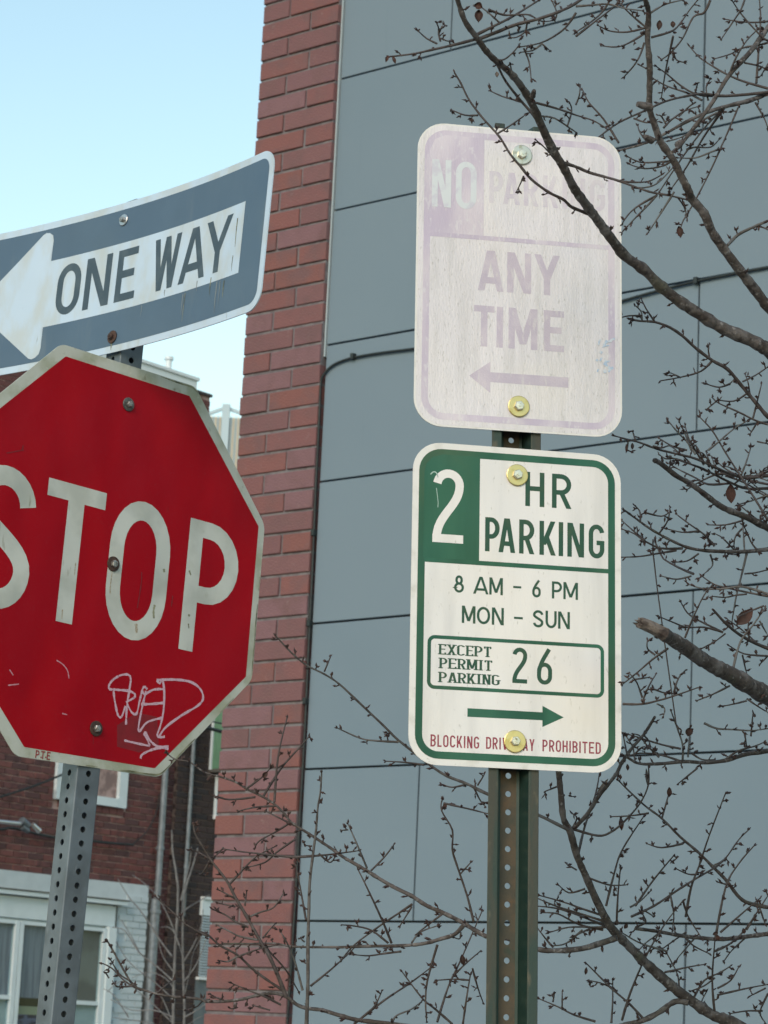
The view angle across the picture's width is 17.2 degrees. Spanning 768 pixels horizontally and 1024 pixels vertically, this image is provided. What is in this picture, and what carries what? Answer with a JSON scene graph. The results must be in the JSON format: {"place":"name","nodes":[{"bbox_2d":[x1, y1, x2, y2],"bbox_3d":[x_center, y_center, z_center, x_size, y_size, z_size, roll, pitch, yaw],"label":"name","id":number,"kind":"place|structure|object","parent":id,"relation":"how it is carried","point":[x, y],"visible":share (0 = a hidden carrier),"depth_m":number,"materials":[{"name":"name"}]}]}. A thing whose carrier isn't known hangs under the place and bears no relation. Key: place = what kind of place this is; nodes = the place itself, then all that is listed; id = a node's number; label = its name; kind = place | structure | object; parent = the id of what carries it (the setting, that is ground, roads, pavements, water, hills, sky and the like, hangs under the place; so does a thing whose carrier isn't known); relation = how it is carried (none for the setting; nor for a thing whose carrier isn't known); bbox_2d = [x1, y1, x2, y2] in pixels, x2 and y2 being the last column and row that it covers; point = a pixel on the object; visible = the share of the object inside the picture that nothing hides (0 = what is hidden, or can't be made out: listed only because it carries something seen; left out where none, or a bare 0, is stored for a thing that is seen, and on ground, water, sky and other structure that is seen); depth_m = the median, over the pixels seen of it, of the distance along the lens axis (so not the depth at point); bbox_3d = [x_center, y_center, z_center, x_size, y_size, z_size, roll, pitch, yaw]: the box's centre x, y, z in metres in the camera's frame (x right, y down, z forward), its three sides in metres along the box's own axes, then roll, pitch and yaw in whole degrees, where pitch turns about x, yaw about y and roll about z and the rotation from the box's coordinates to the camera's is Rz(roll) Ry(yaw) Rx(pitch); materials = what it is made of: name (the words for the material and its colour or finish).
{"place":"outdoors","nodes":[
{"label":"outdoors","id":0,"kind":"place"},
{"bbox_2d":[0,0,265,417],"label":"sky","id":1,"kind":"structure","parent":0,"point":[104,104],"materials":[{"name":"blue"}]},
{"label":"far pavement","id":2,"kind":"structure","parent":0,"visible":0},
{"bbox_2d":[0,355,212,1023],"bbox_3d":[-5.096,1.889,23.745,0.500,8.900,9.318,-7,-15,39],"label":"row house","id":3,"kind":"structure","parent":2,"relation":"on","point":[126,806],"depth_m":25.88,"materials":[{"name":"brick"}]},
{"bbox_2d":[0,919,19,1023],"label":"window","id":4,"kind":"structure","parent":3,"relation":"in","point":[9,933],"depth_m":24.89,"materials":[{"name":"clear glass"}]},
{"bbox_2d":[0,817,40,832],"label":"wall lamp","id":5,"kind":"object","parent":3,"relation":"attached to","point":[24,824],"visible":1,"depth_m":24.59,"materials":[{"name":"silver metal"}]},
{"bbox_2d":[13,921,45,1023],"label":"window","id":6,"kind":"structure","parent":3,"relation":"in","point":[31,938],"depth_m":25.11,"materials":[{"name":"clear glass"}]},
{"bbox_2d":[0,774,61,797],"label":"cable","id":7,"kind":"object","parent":3,"relation":"attached to","point":[32,786],"visible":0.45,"depth_m":25.24,"materials":[{"name":"black rubber"}]},
{"bbox_2d":[0,826,133,845],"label":"cable","id":8,"kind":"object","parent":3,"relation":"attached to","point":[50,836],"visible":0.8,"depth_m":25.46,"materials":[{"name":"black rubber"}]},
{"bbox_2d":[53,762,128,808],"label":"window","id":9,"kind":"structure","parent":3,"relation":"in","point":[120,801],"depth_m":26.24,"materials":[{"name":"grey"}]},
{"bbox_2d":[76,926,107,1023],"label":"window","id":10,"kind":"structure","parent":3,"relation":"in","point":[91,975],"depth_m":25.77,"materials":[{"name":"clear glass"}]},
{"bbox_2d":[133,793,159,843],"bbox_3d":[-2.485,3.209,26.610,0.012,0.564,0.352,-7,-15,39],"label":"cable","id":11,"kind":"object","parent":3,"relation":"attached to","point":[151,822],"visible":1,"depth_m":26.67,"materials":[{"name":"black rubber"}]},
{"bbox_2d":[103,830,208,1023],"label":"sapling","id":12,"kind":"object","parent":2,"relation":"on","point":[176,941],"visible":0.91,"depth_m":19.91,"materials":[{"name":"brown plant"}]},
{"bbox_2d":[159,711,222,1023],"bbox_3d":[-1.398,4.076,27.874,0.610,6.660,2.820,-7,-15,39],"label":"row house","id":13,"kind":"structure","parent":2,"relation":"on","point":[194,791],"depth_m":27.01,"materials":[{"name":"brick"}]},
{"bbox_2d":[192,980,207,1023],"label":"window","id":14,"kind":"structure","parent":13,"relation":"in","point":[200,985],"depth_m":26.92,"materials":[{"name":"glass"}]},
{"bbox_2d":[206,726,221,732],"bbox_3d":[-1.740,2.318,26.985,0.040,0.108,0.880,-7,-15,39],"label":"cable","id":15,"kind":"object","parent":13,"relation":"attached to","point":[214,729],"visible":0.21,"depth_m":26.90,"materials":[{"name":"black rubber"}]},
{"bbox_2d":[213,774,218,818],"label":"window","id":16,"kind":"structure","parent":13,"relation":"in","point":[216,778],"depth_m":27.39,"materials":[{"name":"white glass"}]},
{"label":"pavement","id":17,"kind":"structure","parent":0,"visible":0},
{"bbox_2d":[36,199,143,1023],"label":"sign post","id":18,"kind":"object","parent":17,"relation":"on","point":[61,959],"visible":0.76,"depth_m":4.60,"materials":[{"name":"grey metal"}]},
{"bbox_2d":[0,345,263,776],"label":"stop sign","id":19,"kind":"object","parent":18,"relation":"attached to","point":[131,535],"visible":1,"depth_m":4.74,"materials":[{"name":"red metal"}]},
{"bbox_2d":[0,151,274,375],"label":"one way sign","id":20,"kind":"object","parent":18,"relation":"attached to","point":[188,257],"visible":0.98,"depth_m":4.81,"materials":[{"name":"metal"}]},
{"bbox_2d":[99,0,767,1023],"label":"street tree","id":21,"kind":"object","parent":17,"relation":"on","point":[741,680],"visible":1,"depth_m":4.18,"materials":[{"name":"brown plant"}]},
{"bbox_2d":[204,0,767,1023],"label":"panelled building","id":22,"kind":"structure","parent":17,"relation":"on","point":[338,432],"depth_m":11.45,"materials":[{"name":"grey metal"}]},
{"bbox_2d":[486,123,540,1023],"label":"sign post","id":23,"kind":"object","parent":17,"relation":"on","point":[519,989],"visible":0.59,"depth_m":3.50,"materials":[{"name":"green metal"}]},
{"bbox_2d":[408,443,620,772],"bbox_3d":[0.187,0.131,3.561,0.305,0.457,0.014,4,-14,-12],"label":"parking sign","id":24,"kind":"object","parent":23,"relation":"attached to","point":[515,634],"visible":1,"depth_m":3.56,"materials":[{"name":"green"}]},
{"bbox_2d":[414,124,621,436],"bbox_3d":[0.196,-0.338,3.669,0.305,0.457,0.014,3,-13,-10],"label":"parking sign","id":25,"kind":"object","parent":23,"relation":"attached to","point":[518,312],"visible":0.98,"depth_m":3.67,"materials":[{"name":"metal"}]},
{"label":"ground","id":26,"kind":"structure","parent":0,"visible":0},
{"bbox_2d":[209,404,240,468],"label":"tower block","id":27,"kind":"structure","parent":26,"relation":"on","point":[227,427],"depth_m":425.63,"materials":[{"name":"white"}]}
]}

